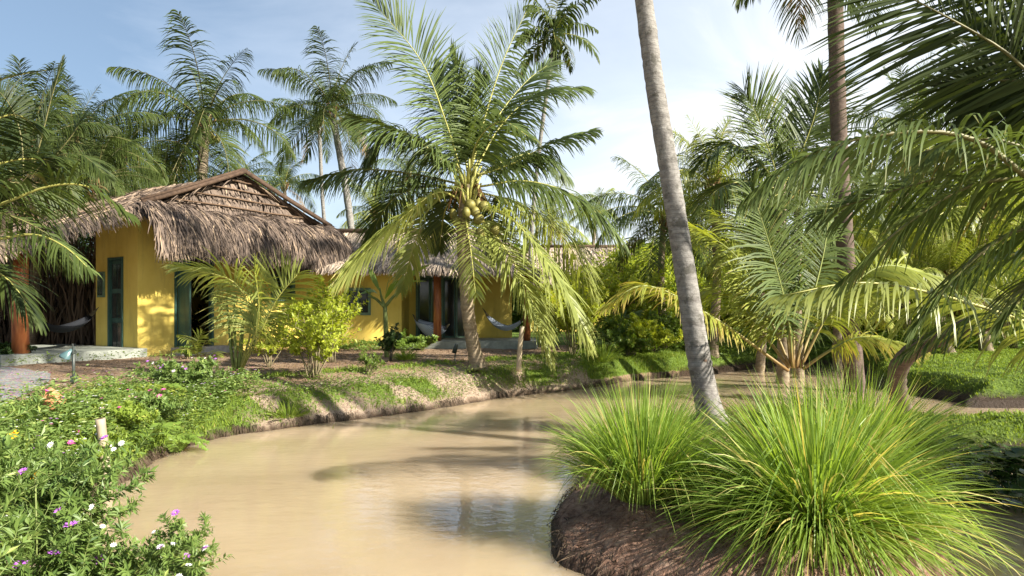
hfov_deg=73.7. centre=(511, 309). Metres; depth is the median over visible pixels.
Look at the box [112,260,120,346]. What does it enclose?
door
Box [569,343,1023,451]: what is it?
lawn grass
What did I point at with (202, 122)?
coconut palm
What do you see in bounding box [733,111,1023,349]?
coconut palm
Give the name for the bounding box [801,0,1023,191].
coconut palm
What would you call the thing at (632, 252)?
woods
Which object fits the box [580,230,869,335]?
undergrowth
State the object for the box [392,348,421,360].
grass tuft
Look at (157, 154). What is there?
coconut palm
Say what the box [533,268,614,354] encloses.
shrub
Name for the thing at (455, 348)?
garden light
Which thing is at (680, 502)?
grass clump
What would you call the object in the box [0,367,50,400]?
path
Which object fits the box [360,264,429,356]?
frangipani sapling
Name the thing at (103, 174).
coconut palm
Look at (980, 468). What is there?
water plant
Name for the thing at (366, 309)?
window
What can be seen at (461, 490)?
water
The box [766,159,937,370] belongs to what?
coconut palm
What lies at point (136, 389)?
bed grass
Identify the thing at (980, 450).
water plant
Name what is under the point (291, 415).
grass tuft
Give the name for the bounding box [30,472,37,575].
stake
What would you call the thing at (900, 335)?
shade plants
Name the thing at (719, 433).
islet grass
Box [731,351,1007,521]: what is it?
grass clump
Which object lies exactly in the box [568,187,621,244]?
coconut palm
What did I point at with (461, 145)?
coconut palm
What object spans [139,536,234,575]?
flowering bush
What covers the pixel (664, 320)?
shrub
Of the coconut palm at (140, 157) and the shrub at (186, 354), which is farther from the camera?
the coconut palm at (140, 157)
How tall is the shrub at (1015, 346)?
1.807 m
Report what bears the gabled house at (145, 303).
on the ground at (622, 532)
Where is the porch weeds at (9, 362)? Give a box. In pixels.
[0,350,175,364]
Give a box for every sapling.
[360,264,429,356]
[374,323,402,360]
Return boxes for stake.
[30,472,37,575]
[95,417,111,491]
[516,326,523,370]
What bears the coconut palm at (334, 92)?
on the ground at (622, 532)
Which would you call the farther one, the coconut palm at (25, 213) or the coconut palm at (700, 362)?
the coconut palm at (25, 213)
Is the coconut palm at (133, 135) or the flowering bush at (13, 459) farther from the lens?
the coconut palm at (133, 135)
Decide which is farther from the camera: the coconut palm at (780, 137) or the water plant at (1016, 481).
the coconut palm at (780, 137)
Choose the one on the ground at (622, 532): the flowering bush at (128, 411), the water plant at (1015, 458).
the flowering bush at (128, 411)
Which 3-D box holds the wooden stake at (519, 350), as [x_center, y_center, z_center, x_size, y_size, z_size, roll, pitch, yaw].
[0.159,0.779,13.486,0.169,0.893,0.113,0,0,0]
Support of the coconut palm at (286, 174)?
on the ground at (622, 532)
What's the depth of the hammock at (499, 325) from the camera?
21.14 m
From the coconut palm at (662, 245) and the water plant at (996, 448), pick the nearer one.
the water plant at (996, 448)
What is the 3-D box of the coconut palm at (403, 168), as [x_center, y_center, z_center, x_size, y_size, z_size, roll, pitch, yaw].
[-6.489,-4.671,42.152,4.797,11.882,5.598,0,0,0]
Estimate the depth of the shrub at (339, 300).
14.61 m
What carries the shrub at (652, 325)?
on the ground at (622, 532)
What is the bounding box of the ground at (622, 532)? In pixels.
[0,320,1023,575]
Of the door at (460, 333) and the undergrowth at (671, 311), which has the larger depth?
the undergrowth at (671, 311)
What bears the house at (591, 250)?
on the ground at (622, 532)
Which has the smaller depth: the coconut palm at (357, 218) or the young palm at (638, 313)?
the young palm at (638, 313)
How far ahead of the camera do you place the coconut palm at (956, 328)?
8.47 m
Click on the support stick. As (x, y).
(390, 352)
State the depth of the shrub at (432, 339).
19.34 m
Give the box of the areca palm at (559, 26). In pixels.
[513,0,600,281]
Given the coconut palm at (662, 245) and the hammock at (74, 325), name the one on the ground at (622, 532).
the coconut palm at (662, 245)
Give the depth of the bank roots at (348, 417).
10.90 m
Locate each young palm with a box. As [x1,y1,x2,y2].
[160,246,332,373]
[590,303,644,343]
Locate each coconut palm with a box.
[0,54,125,344]
[0,55,119,230]
[0,67,141,335]
[0,165,86,277]
[1,75,166,247]
[25,114,163,254]
[63,103,189,192]
[97,9,297,184]
[108,130,213,194]
[179,138,284,194]
[253,149,318,213]
[257,25,397,228]
[271,81,367,224]
[292,0,630,371]
[336,172,407,228]
[373,141,446,226]
[513,184,592,253]
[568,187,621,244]
[585,151,738,315]
[594,148,947,371]
[632,98,777,357]
[635,0,730,429]
[684,56,882,383]
[691,195,821,372]
[712,78,895,377]
[732,0,897,391]
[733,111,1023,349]
[757,249,1023,413]
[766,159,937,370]
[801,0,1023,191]
[814,148,1020,340]
[824,52,1009,342]
[867,207,1020,353]
[879,141,1023,350]
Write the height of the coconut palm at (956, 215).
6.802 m
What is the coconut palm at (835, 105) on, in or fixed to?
on the ground at (622, 532)
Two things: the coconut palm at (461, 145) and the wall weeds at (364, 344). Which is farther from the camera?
the wall weeds at (364, 344)
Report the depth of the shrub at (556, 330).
19.35 m
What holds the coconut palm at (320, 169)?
on the ground at (622, 532)
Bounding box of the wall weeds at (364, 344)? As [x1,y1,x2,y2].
[256,337,428,349]
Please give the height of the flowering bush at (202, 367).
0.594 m
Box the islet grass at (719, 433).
[574,403,814,488]
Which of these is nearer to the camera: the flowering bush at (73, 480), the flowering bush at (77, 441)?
the flowering bush at (73, 480)
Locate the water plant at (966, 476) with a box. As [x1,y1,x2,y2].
[917,461,1015,506]
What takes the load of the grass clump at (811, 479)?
on the ground at (622, 532)
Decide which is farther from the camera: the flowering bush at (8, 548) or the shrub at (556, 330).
the shrub at (556, 330)
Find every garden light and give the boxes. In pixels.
[59,343,76,382]
[452,343,457,361]
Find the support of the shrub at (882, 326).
on the ground at (622, 532)
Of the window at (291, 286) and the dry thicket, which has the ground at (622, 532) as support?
the dry thicket
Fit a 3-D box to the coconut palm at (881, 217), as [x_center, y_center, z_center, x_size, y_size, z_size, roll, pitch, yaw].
[7.555,-1.592,17.953,4.166,8.199,4.703,0,0,0]
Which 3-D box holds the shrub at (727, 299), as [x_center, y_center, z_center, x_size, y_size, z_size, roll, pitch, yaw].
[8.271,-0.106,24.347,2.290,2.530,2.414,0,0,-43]
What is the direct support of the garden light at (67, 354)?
on the ground at (622, 532)
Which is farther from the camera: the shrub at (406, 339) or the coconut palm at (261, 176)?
the coconut palm at (261, 176)
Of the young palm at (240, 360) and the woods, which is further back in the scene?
the woods
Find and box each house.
[0,168,354,366]
[259,229,542,348]
[523,245,642,330]
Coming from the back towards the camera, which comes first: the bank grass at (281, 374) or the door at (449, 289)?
the door at (449, 289)
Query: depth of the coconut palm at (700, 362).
8.20 m
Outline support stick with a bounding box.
[390,329,391,361]
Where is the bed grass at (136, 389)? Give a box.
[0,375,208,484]
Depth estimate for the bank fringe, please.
12.59 m
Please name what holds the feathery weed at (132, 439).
on the ground at (622, 532)
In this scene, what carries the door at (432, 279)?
in the porch house at (434, 297)
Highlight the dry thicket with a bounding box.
[0,230,95,345]
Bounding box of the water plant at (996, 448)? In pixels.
[934,434,1010,471]
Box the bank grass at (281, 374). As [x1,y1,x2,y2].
[0,346,782,453]
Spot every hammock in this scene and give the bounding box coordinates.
[43,307,98,332]
[412,314,449,336]
[483,309,523,330]
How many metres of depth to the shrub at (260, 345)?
13.56 m
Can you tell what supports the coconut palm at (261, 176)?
on the ground at (622, 532)
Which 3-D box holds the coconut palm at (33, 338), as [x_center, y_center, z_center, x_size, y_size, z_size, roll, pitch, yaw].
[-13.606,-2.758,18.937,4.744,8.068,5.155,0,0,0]
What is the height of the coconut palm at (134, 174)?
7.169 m
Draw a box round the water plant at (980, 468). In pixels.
[926,443,1010,494]
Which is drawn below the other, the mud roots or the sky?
the mud roots
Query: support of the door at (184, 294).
in the gabled house at (145, 303)
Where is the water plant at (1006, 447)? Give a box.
[989,444,1023,474]
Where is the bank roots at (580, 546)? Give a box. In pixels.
[548,468,963,575]
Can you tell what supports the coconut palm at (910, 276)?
on the ground at (622, 532)
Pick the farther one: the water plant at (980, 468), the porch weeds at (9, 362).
the porch weeds at (9, 362)
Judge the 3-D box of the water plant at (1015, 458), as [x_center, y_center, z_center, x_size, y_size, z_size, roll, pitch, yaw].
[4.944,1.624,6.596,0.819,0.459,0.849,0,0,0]
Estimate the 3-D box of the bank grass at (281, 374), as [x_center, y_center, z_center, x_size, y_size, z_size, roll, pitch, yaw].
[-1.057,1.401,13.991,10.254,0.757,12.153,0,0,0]
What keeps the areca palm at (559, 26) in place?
on the ground at (622, 532)
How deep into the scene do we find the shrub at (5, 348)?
14.54 m
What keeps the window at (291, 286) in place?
in the gabled house at (145, 303)
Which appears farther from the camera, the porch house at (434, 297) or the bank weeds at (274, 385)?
the porch house at (434, 297)
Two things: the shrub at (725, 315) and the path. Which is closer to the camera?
the path
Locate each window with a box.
[97,272,104,296]
[271,272,294,301]
[346,288,370,314]
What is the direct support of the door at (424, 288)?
in the porch house at (434, 297)
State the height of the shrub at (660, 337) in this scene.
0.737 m
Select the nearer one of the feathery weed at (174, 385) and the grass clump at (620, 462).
the grass clump at (620, 462)
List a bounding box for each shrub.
[0,341,36,354]
[177,345,199,358]
[243,324,294,366]
[261,298,361,378]
[286,269,362,354]
[291,287,368,362]
[356,349,386,375]
[395,328,414,349]
[408,334,437,349]
[527,291,559,349]
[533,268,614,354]
[542,251,638,343]
[594,314,648,342]
[596,257,674,328]
[602,330,657,355]
[616,311,663,348]
[646,328,682,352]
[647,310,681,348]
[669,321,709,346]
[701,286,754,329]
[721,275,775,336]
[803,302,831,341]
[860,290,916,337]
[916,288,986,344]
[968,295,1023,348]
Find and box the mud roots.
[546,482,959,575]
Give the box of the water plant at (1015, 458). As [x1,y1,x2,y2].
[977,447,1023,497]
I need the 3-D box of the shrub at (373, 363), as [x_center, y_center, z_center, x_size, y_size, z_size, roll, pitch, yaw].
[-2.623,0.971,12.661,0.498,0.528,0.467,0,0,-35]
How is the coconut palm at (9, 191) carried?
on the ground at (622, 532)
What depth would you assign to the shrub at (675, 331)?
20.32 m
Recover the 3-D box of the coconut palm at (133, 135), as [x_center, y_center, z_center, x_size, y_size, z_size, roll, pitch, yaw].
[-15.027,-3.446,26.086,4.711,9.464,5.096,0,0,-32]
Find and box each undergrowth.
[0,177,207,341]
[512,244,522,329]
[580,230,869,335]
[790,191,1021,341]
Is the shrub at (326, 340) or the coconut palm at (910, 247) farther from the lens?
the coconut palm at (910, 247)
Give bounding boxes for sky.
[0,0,1023,247]
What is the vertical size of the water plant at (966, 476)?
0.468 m
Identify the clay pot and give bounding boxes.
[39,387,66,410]
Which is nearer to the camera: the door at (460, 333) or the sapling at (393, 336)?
the sapling at (393, 336)
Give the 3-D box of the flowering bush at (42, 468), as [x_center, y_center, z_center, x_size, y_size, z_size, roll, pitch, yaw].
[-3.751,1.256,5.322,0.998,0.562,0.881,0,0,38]
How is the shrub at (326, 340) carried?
on the ground at (622, 532)
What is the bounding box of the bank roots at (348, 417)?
[51,364,748,554]
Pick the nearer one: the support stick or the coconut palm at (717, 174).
the support stick
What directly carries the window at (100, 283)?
in the gabled house at (145, 303)
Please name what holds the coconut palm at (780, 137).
on the ground at (622, 532)
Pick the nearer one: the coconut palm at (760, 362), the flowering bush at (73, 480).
the flowering bush at (73, 480)
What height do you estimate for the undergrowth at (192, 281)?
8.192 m
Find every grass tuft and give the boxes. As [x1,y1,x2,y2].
[265,399,316,418]
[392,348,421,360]
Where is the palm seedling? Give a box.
[170,328,225,357]
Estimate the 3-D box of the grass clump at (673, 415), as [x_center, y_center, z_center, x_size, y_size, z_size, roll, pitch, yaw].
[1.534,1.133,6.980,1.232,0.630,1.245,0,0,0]
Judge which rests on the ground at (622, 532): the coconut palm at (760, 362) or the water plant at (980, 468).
the coconut palm at (760, 362)
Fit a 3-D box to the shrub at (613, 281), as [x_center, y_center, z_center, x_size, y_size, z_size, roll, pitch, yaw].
[2.365,-0.303,21.308,3.064,2.958,3.450,0,0,0]
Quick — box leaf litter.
[2,350,614,417]
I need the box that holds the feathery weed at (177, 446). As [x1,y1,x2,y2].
[162,433,208,453]
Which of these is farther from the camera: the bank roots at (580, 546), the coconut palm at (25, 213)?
the coconut palm at (25, 213)
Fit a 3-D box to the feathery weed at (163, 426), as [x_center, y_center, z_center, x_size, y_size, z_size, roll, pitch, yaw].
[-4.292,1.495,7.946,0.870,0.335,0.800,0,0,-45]
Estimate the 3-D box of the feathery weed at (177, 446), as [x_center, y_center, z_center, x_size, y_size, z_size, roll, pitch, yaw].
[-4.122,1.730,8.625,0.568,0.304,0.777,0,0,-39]
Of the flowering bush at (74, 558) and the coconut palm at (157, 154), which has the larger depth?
the coconut palm at (157, 154)
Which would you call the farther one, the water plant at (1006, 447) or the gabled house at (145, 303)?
the gabled house at (145, 303)
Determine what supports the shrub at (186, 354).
on the ground at (622, 532)
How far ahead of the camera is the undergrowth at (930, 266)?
23.75 m
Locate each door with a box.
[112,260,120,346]
[178,258,190,346]
[418,278,430,336]
[431,278,442,337]
[443,278,455,337]
[456,278,464,337]
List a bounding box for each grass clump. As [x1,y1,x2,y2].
[527,364,767,527]
[579,340,625,361]
[619,393,715,442]
[639,360,1023,575]
[648,426,734,513]
[701,379,848,453]
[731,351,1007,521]
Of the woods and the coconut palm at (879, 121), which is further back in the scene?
the woods
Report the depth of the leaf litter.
14.48 m
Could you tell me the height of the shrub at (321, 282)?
2.197 m
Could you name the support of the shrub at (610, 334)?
on the ground at (622, 532)
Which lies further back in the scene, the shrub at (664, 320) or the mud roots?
the shrub at (664, 320)
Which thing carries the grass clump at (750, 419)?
on the ground at (622, 532)
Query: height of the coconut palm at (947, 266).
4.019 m
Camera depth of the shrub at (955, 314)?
21.91 m
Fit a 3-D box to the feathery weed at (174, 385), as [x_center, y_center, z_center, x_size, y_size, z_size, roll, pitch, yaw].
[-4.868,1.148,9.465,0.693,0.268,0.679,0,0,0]
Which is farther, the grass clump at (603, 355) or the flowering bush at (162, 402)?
the grass clump at (603, 355)
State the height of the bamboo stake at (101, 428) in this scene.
1.050 m
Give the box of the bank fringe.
[127,352,687,460]
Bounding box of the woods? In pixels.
[79,236,880,322]
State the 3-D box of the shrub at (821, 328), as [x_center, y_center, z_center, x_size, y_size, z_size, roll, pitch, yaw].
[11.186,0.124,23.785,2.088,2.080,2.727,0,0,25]
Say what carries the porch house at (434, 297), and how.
on the ground at (622, 532)
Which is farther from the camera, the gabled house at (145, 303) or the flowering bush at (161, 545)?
the gabled house at (145, 303)
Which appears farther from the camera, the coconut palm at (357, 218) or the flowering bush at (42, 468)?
the coconut palm at (357, 218)
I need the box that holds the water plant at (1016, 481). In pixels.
[969,464,1023,512]
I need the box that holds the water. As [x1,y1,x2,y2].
[74,366,1023,575]
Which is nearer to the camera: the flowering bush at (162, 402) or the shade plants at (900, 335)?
the flowering bush at (162, 402)
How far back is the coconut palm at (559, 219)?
39.81 m
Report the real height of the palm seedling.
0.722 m
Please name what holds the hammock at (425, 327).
hanging from the porch house at (434, 297)
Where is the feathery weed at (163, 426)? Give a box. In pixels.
[128,421,184,451]
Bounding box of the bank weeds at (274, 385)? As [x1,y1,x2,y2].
[191,346,625,419]
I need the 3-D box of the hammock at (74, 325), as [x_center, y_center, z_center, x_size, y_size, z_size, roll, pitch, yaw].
[-10.560,0.242,16.150,0.461,0.614,2.862,0,0,0]
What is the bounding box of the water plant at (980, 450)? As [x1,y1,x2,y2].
[938,439,1001,478]
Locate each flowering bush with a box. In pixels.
[0,389,70,514]
[0,427,158,572]
[0,437,81,575]
[0,503,184,575]
[16,431,99,491]
[54,427,132,466]
[73,398,160,430]
[117,384,194,424]
[133,354,234,391]
[134,509,213,574]
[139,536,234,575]
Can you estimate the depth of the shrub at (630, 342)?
18.36 m
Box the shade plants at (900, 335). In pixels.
[656,320,1023,360]
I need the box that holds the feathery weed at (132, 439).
[118,433,154,458]
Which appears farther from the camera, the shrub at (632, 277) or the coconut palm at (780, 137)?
the shrub at (632, 277)
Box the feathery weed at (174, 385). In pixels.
[143,383,187,391]

